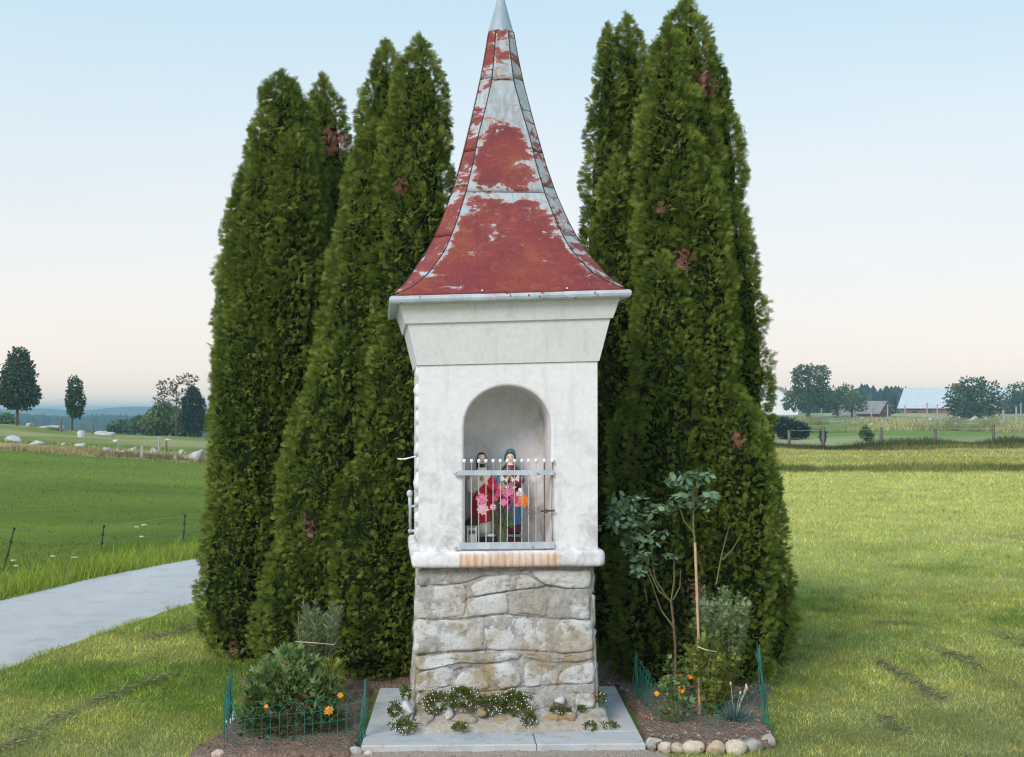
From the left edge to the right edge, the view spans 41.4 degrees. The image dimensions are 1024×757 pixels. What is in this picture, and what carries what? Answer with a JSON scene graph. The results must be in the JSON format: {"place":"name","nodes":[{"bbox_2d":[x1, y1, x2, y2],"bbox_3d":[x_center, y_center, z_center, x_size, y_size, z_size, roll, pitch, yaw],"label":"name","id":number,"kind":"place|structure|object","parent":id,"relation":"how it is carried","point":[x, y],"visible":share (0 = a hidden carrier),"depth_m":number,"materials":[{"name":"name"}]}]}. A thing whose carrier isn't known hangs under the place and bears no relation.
{"place":"outdoors","nodes":[
{"label":"outdoors","id":0,"kind":"place"},
{"bbox_2d":[0,558,206,668],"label":"road","id":1,"kind":"structure","parent":0,"point":[66,614],"depth_m":11.97,"materials":[{"name":"concrete"}]},
{"bbox_2d":[0,407,207,417],"bbox_3d":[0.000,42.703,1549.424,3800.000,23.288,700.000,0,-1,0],"label":"hills","id":2,"kind":"structure","parent":0,"point":[130,411],"depth_m":1443.45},
{"bbox_2d":[0,533,210,599],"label":"verge grass","id":3,"kind":"structure","parent":0,"point":[51,578],"depth_m":14.39,"materials":[{"name":"green plant"}]},
{"bbox_2d":[0,442,212,462],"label":"dry grass","id":4,"kind":"structure","parent":0,"point":[69,450],"depth_m":50.65,"materials":[{"name":"beige plant"}]},
{"bbox_2d":[0,413,1023,756],"bbox_3d":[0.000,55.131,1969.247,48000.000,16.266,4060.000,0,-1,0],"label":"ground","id":5,"kind":"structure","parent":0,"point":[44,513],"depth_m":14.69,"materials":[{"name":"green plant"}]},
{"bbox_2d":[0,412,19,423],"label":"bush","id":6,"kind":"object","parent":5,"relation":"on","point":[10,417],"visible":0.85,"depth_m":95.72,"materials":[{"name":"green plant"}]},
{"bbox_2d":[4,435,21,442],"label":"boulder","id":7,"kind":"object","parent":5,"relation":"on","point":[12,438],"visible":0.52,"depth_m":59.67,"materials":[{"name":"grey stone"}]},
{"bbox_2d":[0,346,42,425],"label":"tree","id":8,"kind":"object","parent":5,"relation":"on","point":[19,388],"visible":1,"depth_m":89.54,"materials":[{"name":"green plant"}]},
{"bbox_2d":[30,440,47,444],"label":"boulder","id":9,"kind":"object","parent":5,"relation":"on","point":[37,442],"visible":0.52,"depth_m":57.85,"materials":[{"name":"grey stone"}]},
{"bbox_2d":[38,425,64,429],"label":"boulder","id":10,"kind":"object","parent":5,"relation":"on","point":[53,427],"visible":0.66,"depth_m":89.50,"materials":[{"name":"grey stone"}]},
{"bbox_2d":[59,417,61,431],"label":"fence post","id":11,"kind":"object","parent":5,"relation":"on","point":[60,425],"visible":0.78,"depth_m":87.90,"materials":[{"name":"grey wood"}]},
{"bbox_2d":[64,374,86,430],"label":"tree","id":12,"kind":"object","parent":5,"relation":"on","point":[72,399],"visible":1,"depth_m":91.77,"materials":[{"name":"green plant"}]},
{"bbox_2d":[77,430,85,437],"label":"boulder","id":13,"kind":"object","parent":5,"relation":"on","point":[81,433],"visible":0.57,"depth_m":74.78,"materials":[{"name":"grey stone"}]},
{"bbox_2d":[0,514,199,569],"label":"electric fence","id":14,"kind":"object","parent":5,"relation":"on","point":[101,542],"visible":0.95,"depth_m":16.47,"materials":[{"name":"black plastic"}]},
{"bbox_2d":[94,431,115,434],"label":"boulder","id":15,"kind":"object","parent":5,"relation":"on","point":[104,433],"visible":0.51,"depth_m":87.56,"materials":[{"name":"grey stone"}]},
{"bbox_2d":[0,411,214,437],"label":"forest","id":16,"kind":"object","parent":5,"relation":"on","point":[100,422],"visible":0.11,"depth_m":629.02,"materials":[{"name":"green plant"}]},
{"bbox_2d":[106,414,150,434],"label":"bush","id":17,"kind":"object","parent":5,"relation":"on","point":[120,427],"visible":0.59,"depth_m":139.30,"materials":[{"name":"green plant"}]},
{"bbox_2d":[140,446,143,458],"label":"fence post","id":18,"kind":"object","parent":5,"relation":"on","point":[142,451],"visible":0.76,"depth_m":50.40,"materials":[{"name":"grey wood"}]},
{"bbox_2d":[148,447,157,452],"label":"boulder","id":19,"kind":"object","parent":5,"relation":"on","point":[153,449],"visible":0.51,"depth_m":55.81,"materials":[{"name":"grey stone"}]},
{"bbox_2d":[136,400,204,437],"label":"bush","id":20,"kind":"object","parent":5,"relation":"on","point":[158,421],"visible":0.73,"depth_m":111.20,"materials":[{"name":"green plant"}]},
{"bbox_2d":[152,372,198,435],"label":"tree","id":21,"kind":"object","parent":5,"relation":"on","point":[174,390],"visible":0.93,"depth_m":104.91,"materials":[{"name":"green plant"}]},
{"bbox_2d":[178,384,207,437],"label":"tree","id":22,"kind":"object","parent":5,"relation":"on","point":[192,410],"visible":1,"depth_m":97.62,"materials":[{"name":"green plant"}]},
{"bbox_2d":[188,448,204,461],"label":"boulder","id":23,"kind":"object","parent":5,"relation":"on","point":[195,455],"visible":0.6,"depth_m":50.76,"materials":[{"name":"white stone"}]},
{"bbox_2d":[211,749,224,756],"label":"border stone","id":24,"kind":"object","parent":5,"relation":"on","point":[217,752],"visible":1,"depth_m":6.76,"materials":[{"name":"beige stone"}]},
{"bbox_2d":[189,67,334,660],"bbox_3d":[-1.746,-0.140,9.850,1.034,4.334,1.194,0,-1,0],"label":"thuja tree","id":25,"kind":"object","parent":5,"relation":"on","point":[274,242],"visible":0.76,"depth_m":9.64,"materials":[{"name":"green plant"}]},
{"bbox_2d":[223,668,366,746],"bbox_3d":[-1.345,1.750,7.199,1.123,0.379,0.535,-1,-2,40],"label":"wire border","id":26,"kind":"object","parent":5,"relation":"on","point":[228,697],"visible":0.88,"depth_m":7.02,"materials":[{"name":"green metal"}]},
{"bbox_2d":[298,611,299,643],"bbox_3d":[-1.256,1.678,7.983,0.016,0.613,0.012,0,-1,0],"label":"wooden stake","id":27,"kind":"object","parent":5,"relation":"on","point":[298,626],"visible":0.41,"depth_m":7.98,"materials":[{"name":"brown wood"}]},
{"bbox_2d":[189,669,410,756],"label":"soil bed","id":28,"kind":"object","parent":5,"relation":"on","point":[297,746],"visible":0.34,"depth_m":7.05,"materials":[{"name":"brown soil"}]},
{"bbox_2d":[232,641,349,739],"bbox_3d":[-1.185,1.678,7.273,0.663,0.537,0.610,0,-1,0],"label":"marigold bush","id":29,"kind":"object","parent":28,"relation":"on","point":[289,666],"visible":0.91,"depth_m":7.16,"materials":[{"name":"green plant"}]},
{"bbox_2d":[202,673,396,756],"bbox_3d":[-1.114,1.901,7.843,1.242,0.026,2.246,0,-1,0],"label":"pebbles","id":30,"kind":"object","parent":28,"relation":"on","point":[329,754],"visible":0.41,"depth_m":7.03,"materials":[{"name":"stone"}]},
{"bbox_2d":[292,598,344,677],"bbox_3d":[-1.160,1.626,8.114,0.331,0.625,0.268,0,-1,0],"label":"lavender shrub","id":31,"kind":"object","parent":28,"relation":"on","point":[330,634],"visible":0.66,"depth_m":8.11,"materials":[{"name":"green plant"}]},
{"bbox_2d":[295,635,337,644],"bbox_3d":[-1.161,1.559,8.055,0.226,0.028,0.225,0,-1,0],"label":"plant tie","id":32,"kind":"object","parent":31,"relation":"attached to","point":[317,643],"visible":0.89,"depth_m":7.96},
{"bbox_2d":[319,653,349,700],"bbox_3d":[-1.063,1.778,7.899,0.240,0.348,0.247,0,-1,0],"label":"thuja seedling","id":33,"kind":"object","parent":28,"relation":"on","point":[338,671],"visible":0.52,"depth_m":7.91,"materials":[{"name":"green plant"}]},
{"bbox_2d":[244,30,456,680],"bbox_3d":[-0.960,-0.216,9.121,1.229,4.453,1.437,-1,-2,30],"label":"thuja tree","id":34,"kind":"object","parent":28,"relation":"on","point":[342,533],"visible":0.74,"depth_m":8.86,"materials":[{"name":"green plant"}]},
{"bbox_2d":[305,70,355,311],"bbox_3d":[-1.524,-0.203,10.691,0.721,4.502,0.724,0,-1,0],"label":"thuja tree","id":35,"kind":"object","parent":5,"relation":"on","point":[335,154],"visible":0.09,"depth_m":10.66,"materials":[{"name":"green plant"}]},
{"bbox_2d":[363,749,373,754],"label":"border stone","id":36,"kind":"object","parent":5,"relation":"on","point":[368,752],"visible":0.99,"depth_m":6.81,"materials":[{"name":"beige stone"}]},
{"bbox_2d":[189,748,673,756],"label":"gravel path","id":37,"kind":"structure","parent":5,"relation":"on","point":[587,753],"depth_m":6.82,"materials":[{"name":"grey gravel"}]},
{"bbox_2d":[350,746,361,754],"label":"border stone","id":38,"kind":"object","parent":37,"relation":"on","point":[355,750],"visible":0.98,"depth_m":6.82,"materials":[{"name":"grey stone"}]},
{"bbox_2d":[361,686,644,751],"bbox_3d":[-0.065,1.914,7.592,1.444,0.081,1.434,0,-1,-2],"label":"concrete apron","id":39,"kind":"object","parent":5,"relation":"on","point":[381,736],"visible":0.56,"depth_m":7.00,"materials":[{"name":"grey concrete"}]},
{"bbox_2d":[387,715,418,734],"bbox_3d":[-0.571,1.815,7.086,0.173,0.118,0.104,0,-1,-6],"label":"flowering cushion","id":40,"kind":"object","parent":39,"relation":"on","point":[409,722],"visible":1,"depth_m":7.08,"materials":[{"name":"green plant"}]},
{"bbox_2d":[451,720,468,731],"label":"flowering cushion","id":41,"kind":"object","parent":39,"relation":"on","point":[463,726],"visible":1,"depth_m":7.11,"materials":[{"name":"green plant"}]},
{"bbox_2d":[388,0,631,733],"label":"wayside shrine","id":42,"kind":"object","parent":39,"relation":"on","point":[508,295],"visible":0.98,"depth_m":7.34,"materials":[{"name":"white paint"}]},
{"bbox_2d":[386,699,403,718],"bbox_3d":[-0.622,1.761,7.223,0.103,0.101,0.102,0,-1,-5],"label":"flowering cushion","id":43,"kind":"object","parent":42,"relation":"on","point":[390,712],"visible":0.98,"depth_m":7.21,"materials":[{"name":"green plant"}]},
{"bbox_2d":[399,683,411,700],"bbox_3d":[-0.571,1.698,7.270,0.075,0.122,0.116,0,-1,-5],"label":"flowering cushion","id":44,"kind":"object","parent":42,"relation":"on","point":[409,697],"visible":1,"depth_m":7.26,"materials":[{"name":"green plant"}]},
{"bbox_2d":[418,689,449,714],"bbox_3d":[-0.414,1.727,7.226,0.158,0.144,0.131,1,-2,-35],"label":"flowering cushion","id":45,"kind":"object","parent":42,"relation":"on","point":[430,698],"visible":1,"depth_m":7.22,"materials":[{"name":"green plant"}]},
{"bbox_2d":[445,685,480,711],"bbox_3d":[-0.258,1.710,7.239,0.184,0.142,0.133,0,-1,20],"label":"flowering cushion","id":46,"kind":"object","parent":42,"relation":"on","point":[465,691],"visible":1,"depth_m":7.23,"materials":[{"name":"green plant"}]},
{"bbox_2d":[465,516,479,541],"bbox_3d":[-0.220,0.850,7.452,0.085,0.190,0.085,1,-1,-22],"label":"votive lantern","id":47,"kind":"object","parent":42,"relation":"on","point":[474,522],"visible":0.62,"depth_m":7.43,"materials":[{"name":"beige paint"}]},
{"bbox_2d":[467,452,495,541],"bbox_3d":[-0.170,0.681,7.598,0.164,0.534,0.121,0,-1,-4],"label":"saint statue","id":48,"kind":"object","parent":42,"relation":"on","point":[481,456],"visible":0.69,"depth_m":7.57,"materials":[{"name":"ceramic"}]},
{"bbox_2d":[472,693,502,714],"bbox_3d":[-0.128,1.745,7.250,0.178,0.117,0.112,0,-1,-5],"label":"flowering cushion","id":49,"kind":"object","parent":42,"relation":"on","point":[485,702],"visible":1,"depth_m":7.24,"materials":[{"name":"green plant"}]},
{"bbox_2d":[485,534,496,541],"bbox_3d":[-0.114,0.899,7.441,0.066,0.092,0.066,0,-1,0],"label":"votive cup","id":50,"kind":"object","parent":42,"relation":"on","point":[489,537],"visible":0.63,"depth_m":7.42,"materials":[{"name":"glass"}]},
{"bbox_2d":[476,482,529,541],"bbox_3d":[-0.050,0.756,7.428,0.303,0.378,0.142,0,-1,0],"label":"flower vase","id":51,"kind":"object","parent":42,"relation":"on","point":[482,507],"visible":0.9,"depth_m":7.41,"materials":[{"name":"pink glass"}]},
{"bbox_2d":[496,448,524,541],"bbox_3d":[-0.010,0.672,7.621,0.167,0.555,0.125,0,-1,4],"label":"saint statue","id":52,"kind":"object","parent":42,"relation":"on","point":[510,454],"visible":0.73,"depth_m":7.59,"materials":[{"name":"ceramic"}]},
{"bbox_2d":[490,688,534,716],"bbox_3d":[0.005,1.738,7.259,0.240,0.160,0.127,0,-1,-6],"label":"flowering cushion","id":53,"kind":"object","parent":42,"relation":"on","point":[519,696],"visible":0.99,"depth_m":7.25,"materials":[{"name":"green plant"}]},
{"bbox_2d":[519,708,536,728],"bbox_3d":[0.087,1.801,7.190,0.098,0.115,0.110,0,-1,-6],"label":"flowering cushion","id":54,"kind":"object","parent":42,"relation":"on","point":[531,715],"visible":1,"depth_m":7.18,"materials":[{"name":"green plant"}]},
{"bbox_2d":[549,705,564,714],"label":"flowering cushion","id":55,"kind":"object","parent":42,"relation":"on","point":[560,708],"visible":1,"depth_m":7.25,"materials":[{"name":"green plant"}]},
{"bbox_2d":[559,706,571,713],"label":"flowering cushion","id":56,"kind":"object","parent":42,"relation":"on","point":[567,709],"visible":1,"depth_m":7.27,"materials":[{"name":"green plant"}]},
{"bbox_2d":[576,704,587,713],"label":"flowering cushion","id":57,"kind":"object","parent":42,"relation":"on","point":[580,707],"visible":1,"depth_m":7.29,"materials":[{"name":"green plant"}]},
{"bbox_2d":[596,690,607,705],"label":"flowering cushion","id":58,"kind":"object","parent":42,"relation":"on","point":[600,693],"visible":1,"depth_m":7.38,"materials":[{"name":"green plant"}]},
{"bbox_2d":[581,719,596,731],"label":"flowering cushion","id":59,"kind":"object","parent":39,"relation":"on","point":[593,724],"visible":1,"depth_m":7.18,"materials":[{"name":"green plant"}]},
{"bbox_2d":[600,720,620,728],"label":"flowering cushion","id":60,"kind":"object","parent":39,"relation":"on","point":[612,722],"visible":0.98,"depth_m":7.22,"materials":[{"name":"green plant"}]},
{"bbox_2d":[0,619,1023,752],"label":"grass clippings","id":61,"kind":"object","parent":5,"relation":"on","point":[920,683],"depth_m":8.43,"materials":[{"name":"green plant"}]},
{"bbox_2d":[576,9,651,658],"bbox_3d":[0.812,-0.365,9.860,0.790,4.785,1.087,0,-1,0],"label":"thuja tree","id":62,"kind":"object","parent":5,"relation":"on","point":[605,232],"visible":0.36,"depth_m":9.64,"materials":[{"name":"green plant"}]},
{"bbox_2d":[645,737,662,749],"bbox_3d":[0.730,1.887,6.989,0.083,0.069,0.083,-1,-2,41],"label":"border stone","id":63,"kind":"object","parent":5,"relation":"on","point":[649,742],"visible":0.82,"depth_m":6.96,"materials":[{"name":"grey stone"}]},
{"bbox_2d":[658,742,671,752],"bbox_3d":[0.784,1.885,6.917,0.064,0.063,0.076,-1,-2,39],"label":"border stone","id":64,"kind":"object","parent":5,"relation":"on","point":[664,747],"visible":0.96,"depth_m":6.89,"materials":[{"name":"beige stone"}]},
{"bbox_2d":[671,742,683,753],"bbox_3d":[0.844,1.885,6.904,0.071,0.063,0.052,0,-1,0],"label":"border stone","id":65,"kind":"object","parent":5,"relation":"on","point":[676,747],"visible":0.98,"depth_m":6.89,"materials":[{"name":"beige stone"}]},
{"bbox_2d":[597,660,777,750],"bbox_3d":[0.960,1.918,8.107,1.320,0.078,2.340,0,-1,0],"label":"soil bed","id":66,"kind":"object","parent":5,"relation":"on","point":[663,726],"visible":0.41,"depth_m":7.51,"materials":[{"name":"brown soil"}]},
{"bbox_2d":[598,467,742,684],"bbox_3d":[0.893,1.143,7.729,0.825,1.278,0.366,0,-1,11],"label":"tree","id":67,"kind":"object","parent":66,"relation":"on","point":[689,478],"visible":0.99,"depth_m":7.74,"materials":[{"name":"green plant"}]},
{"bbox_2d":[654,674,695,722],"bbox_3d":[0.885,1.762,7.406,0.231,0.298,0.213,0,-1,0],"label":"marigold plant","id":68,"kind":"object","parent":66,"relation":"on","point":[672,716],"visible":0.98,"depth_m":7.39,"materials":[{"name":"green plant"}]},
{"bbox_2d":[658,654,694,704],"bbox_3d":[0.967,1.760,7.910,0.222,0.325,0.222,0,-1,0],"label":"marigold plant","id":69,"kind":"object","parent":66,"relation":"on","point":[684,669],"visible":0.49,"depth_m":7.90,"materials":[{"name":"green plant"}]},
{"bbox_2d":[598,670,771,744],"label":"pebbles","id":70,"kind":"object","parent":66,"relation":"on","point":[671,736],"visible":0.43,"depth_m":7.52,"materials":[{"name":"brown stone"}]},
{"bbox_2d":[598,9,786,685],"bbox_3d":[1.160,-0.229,8.830,1.200,4.465,0.988,0,-1,0],"label":"thuja tree","id":71,"kind":"object","parent":66,"relation":"on","point":[687,412],"visible":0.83,"depth_m":8.56,"materials":[{"name":"green plant"}]},
{"bbox_2d":[694,543,700,714],"bbox_3d":[1.051,1.445,7.659,0.024,1.024,0.078,0,-1,-16],"label":"bamboo stake","id":72,"kind":"object","parent":66,"relation":"on","point":[697,607],"visible":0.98,"depth_m":7.67,"materials":[{"name":"brown wood"}]},
{"bbox_2d":[682,631,739,714],"bbox_3d":[1.120,1.670,7.638,0.290,0.515,0.253,1,-2,-41],"label":"leafy shrub","id":73,"kind":"object","parent":66,"relation":"on","point":[713,695],"visible":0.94,"depth_m":7.61,"materials":[{"name":"green plant"}]},
{"bbox_2d":[688,584,751,711],"bbox_3d":[1.184,1.552,7.712,0.367,0.754,0.308,0,-1,0],"label":"southernwood shrub","id":74,"kind":"object","parent":66,"relation":"on","point":[724,631],"visible":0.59,"depth_m":7.66,"materials":[{"name":"green plant"}]},
{"bbox_2d":[712,681,756,721],"bbox_3d":[1.234,1.802,7.515,0.264,0.224,0.252,0,-1,0],"label":"fescue tuft","id":75,"kind":"object","parent":66,"relation":"on","point":[729,712],"visible":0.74,"depth_m":7.49,"materials":[{"name":"green plant"}]},
{"bbox_2d":[761,734,775,747],"bbox_3d":[1.328,1.881,7.023,0.079,0.078,0.065,0,-1,0],"label":"border stone","id":76,"kind":"object","parent":66,"relation":"on","point":[770,739],"visible":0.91,"depth_m":7.00,"materials":[{"name":"grey stone"}]},
{"bbox_2d":[683,740,704,753],"bbox_3d":[0.923,1.883,6.914,0.120,0.074,0.094,0,-1,0],"label":"border stone","id":77,"kind":"object","parent":5,"relation":"on","point":[691,746],"visible":0.98,"depth_m":6.88,"materials":[{"name":"beige stone"}]},
{"bbox_2d":[633,642,772,733],"bbox_3d":[0.965,1.691,7.616,0.334,0.513,1.028,1,-2,-40],"label":"wire border","id":78,"kind":"object","parent":5,"relation":"on","point":[762,695],"visible":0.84,"depth_m":7.34,"materials":[{"name":"green metal"}]},
{"bbox_2d":[706,740,725,754],"bbox_3d":[1.041,1.882,6.895,0.086,0.080,0.088,1,-2,-29],"label":"border stone","id":79,"kind":"object","parent":5,"relation":"on","point":[718,746],"visible":0.94,"depth_m":6.87,"materials":[{"name":"beige stone"}]},
{"bbox_2d":[635,0,807,669],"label":"thuja tree","id":80,"kind":"object","parent":5,"relation":"on","point":[717,118],"visible":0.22,"depth_m":9.16,"materials":[{"name":"green plant"}]},
{"bbox_2d":[725,739,746,754],"bbox_3d":[1.139,1.879,6.890,0.112,0.087,0.077,0,-1,0],"label":"border stone","id":81,"kind":"object","parent":5,"relation":"on","point":[736,746],"visible":0.92,"depth_m":6.86,"materials":[{"name":"beige stone"}]},
{"bbox_2d":[744,738,763,751],"bbox_3d":[1.239,1.884,6.949,0.114,0.080,0.085,0,-1,0],"label":"border stone","id":82,"kind":"object","parent":5,"relation":"on","point":[755,744],"visible":0.91,"depth_m":6.92,"materials":[{"name":"grey stone"}]},
{"bbox_2d":[760,387,801,414],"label":"house","id":83,"kind":"structure","parent":5,"relation":"on","point":[778,409],"depth_m":232.64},
{"bbox_2d":[771,416,811,439],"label":"bush","id":84,"kind":"object","parent":5,"relation":"on","point":[798,429],"visible":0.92,"depth_m":77.58,"materials":[{"name":"green plant"}]},
{"bbox_2d":[780,363,833,417],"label":"tree","id":85,"kind":"object","parent":5,"relation":"on","point":[805,401],"visible":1,"depth_m":199.44,"materials":[{"name":"green plant"}]},
{"bbox_2d":[814,382,859,416],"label":"tree","id":86,"kind":"object","parent":5,"relation":"on","point":[835,405],"visible":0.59,"depth_m":214.61,"materials":[{"name":"green plant"}]},
{"bbox_2d":[832,405,855,415],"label":"shed","id":87,"kind":"structure","parent":5,"relation":"on","point":[846,413],"depth_m":222.65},
{"bbox_2d":[838,390,867,417],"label":"tree","id":88,"kind":"object","parent":5,"relation":"on","point":[848,408],"visible":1,"depth_m":204.58,"materials":[{"name":"green plant"}]},
{"bbox_2d":[858,425,875,440],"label":"bush","id":89,"kind":"object","parent":5,"relation":"on","point":[868,434],"visible":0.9,"depth_m":67.83,"materials":[{"name":"green plant"}]},
{"bbox_2d":[853,401,894,416],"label":"shed","id":90,"kind":"structure","parent":5,"relation":"on","point":[881,411],"depth_m":213.44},
{"bbox_2d":[759,383,1023,412],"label":"forest","id":91,"kind":"object","parent":5,"relation":"on","point":[891,395],"visible":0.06,"depth_m":293.40,"materials":[{"name":"green plant"}]},
{"bbox_2d":[787,425,1007,447],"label":"wire fence","id":92,"kind":"object","parent":5,"relation":"on","point":[993,428],"visible":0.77,"depth_m":66.47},
{"bbox_2d":[774,434,1023,448],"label":"hedge strip","id":93,"kind":"object","parent":5,"relation":"on","point":[930,441],"visible":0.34,"depth_m":65.44,"materials":[{"name":"green plant"}]},
{"bbox_2d":[774,442,1023,450],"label":"hedge strip","id":94,"kind":"object","parent":5,"relation":"on","point":[956,445],"visible":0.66,"depth_m":64.09,"materials":[{"name":"green plant"}]},
{"bbox_2d":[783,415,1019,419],"bbox_3d":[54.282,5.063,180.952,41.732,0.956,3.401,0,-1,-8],"label":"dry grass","id":95,"kind":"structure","parent":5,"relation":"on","point":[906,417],"depth_m":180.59,"materials":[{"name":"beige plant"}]},
{"bbox_2d":[799,403,1021,416],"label":"wire fence","id":96,"kind":"object","parent":5,"relation":"on","point":[887,405],"visible":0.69,"depth_m":211.33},
{"bbox_2d":[897,383,1017,413],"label":"barn","id":97,"kind":"structure","parent":5,"relation":"on","point":[931,397],"depth_m":249.80,"materials":[{"name":"metal"}]},
{"bbox_2d":[941,376,1007,418],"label":"tree","id":98,"kind":"object","parent":5,"relation":"on","point":[971,395],"visible":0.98,"depth_m":198.99,"materials":[{"name":"green plant"}]},
{"bbox_2d":[998,381,1023,413],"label":"tree","id":99,"kind":"object","parent":5,"relation":"on","point":[1016,395],"visible":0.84,"depth_m":239.44,"materials":[{"name":"green plant"}]},
{"bbox_2d":[1003,407,1021,424],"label":"wire fence","id":100,"kind":"object","parent":5,"relation":"on","point":[1015,415],"visible":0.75,"depth_m":120.89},
{"bbox_2d":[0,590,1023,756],"bbox_3d":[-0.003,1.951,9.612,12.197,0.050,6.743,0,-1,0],"label":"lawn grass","id":101,"kind":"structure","parent":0,"point":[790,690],"depth_m":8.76,"materials":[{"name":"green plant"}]},
{"bbox_2d":[0,0,1023,409],"label":"sky","id":102,"kind":"structure","parent":0,"point":[885,139],"materials":[{"name":"blue"}]},
{"bbox_2d":[818,429,827,442],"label":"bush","id":103,"kind":"object","parent":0,"point":[820,436],"visible":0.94,"depth_m":66.90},
{"bbox_2d":[766,415,1023,435],"bbox_3d":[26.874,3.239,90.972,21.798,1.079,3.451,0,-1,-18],"label":"dry grass","id":104,"kind":"structure","parent":0,"point":[905,425],"depth_m":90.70,"materials":[{"name":"plant"}]},
{"bbox_2d":[771,459,1023,472],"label":"bank grass","id":105,"kind":"structure","parent":0,"point":[933,466],"depth_m":39.32,"materials":[{"name":"green plant"}]},
{"bbox_2d":[789,414,1023,421],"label":"dry grass","id":106,"kind":"structure","parent":0,"point":[945,419],"depth_m":152.40,"materials":[{"name":"beige plant"}]},
{"bbox_2d":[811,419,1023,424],"bbox_3d":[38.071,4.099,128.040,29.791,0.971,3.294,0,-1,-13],"label":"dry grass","id":107,"kind":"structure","parent":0,"point":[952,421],"depth_m":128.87,"materials":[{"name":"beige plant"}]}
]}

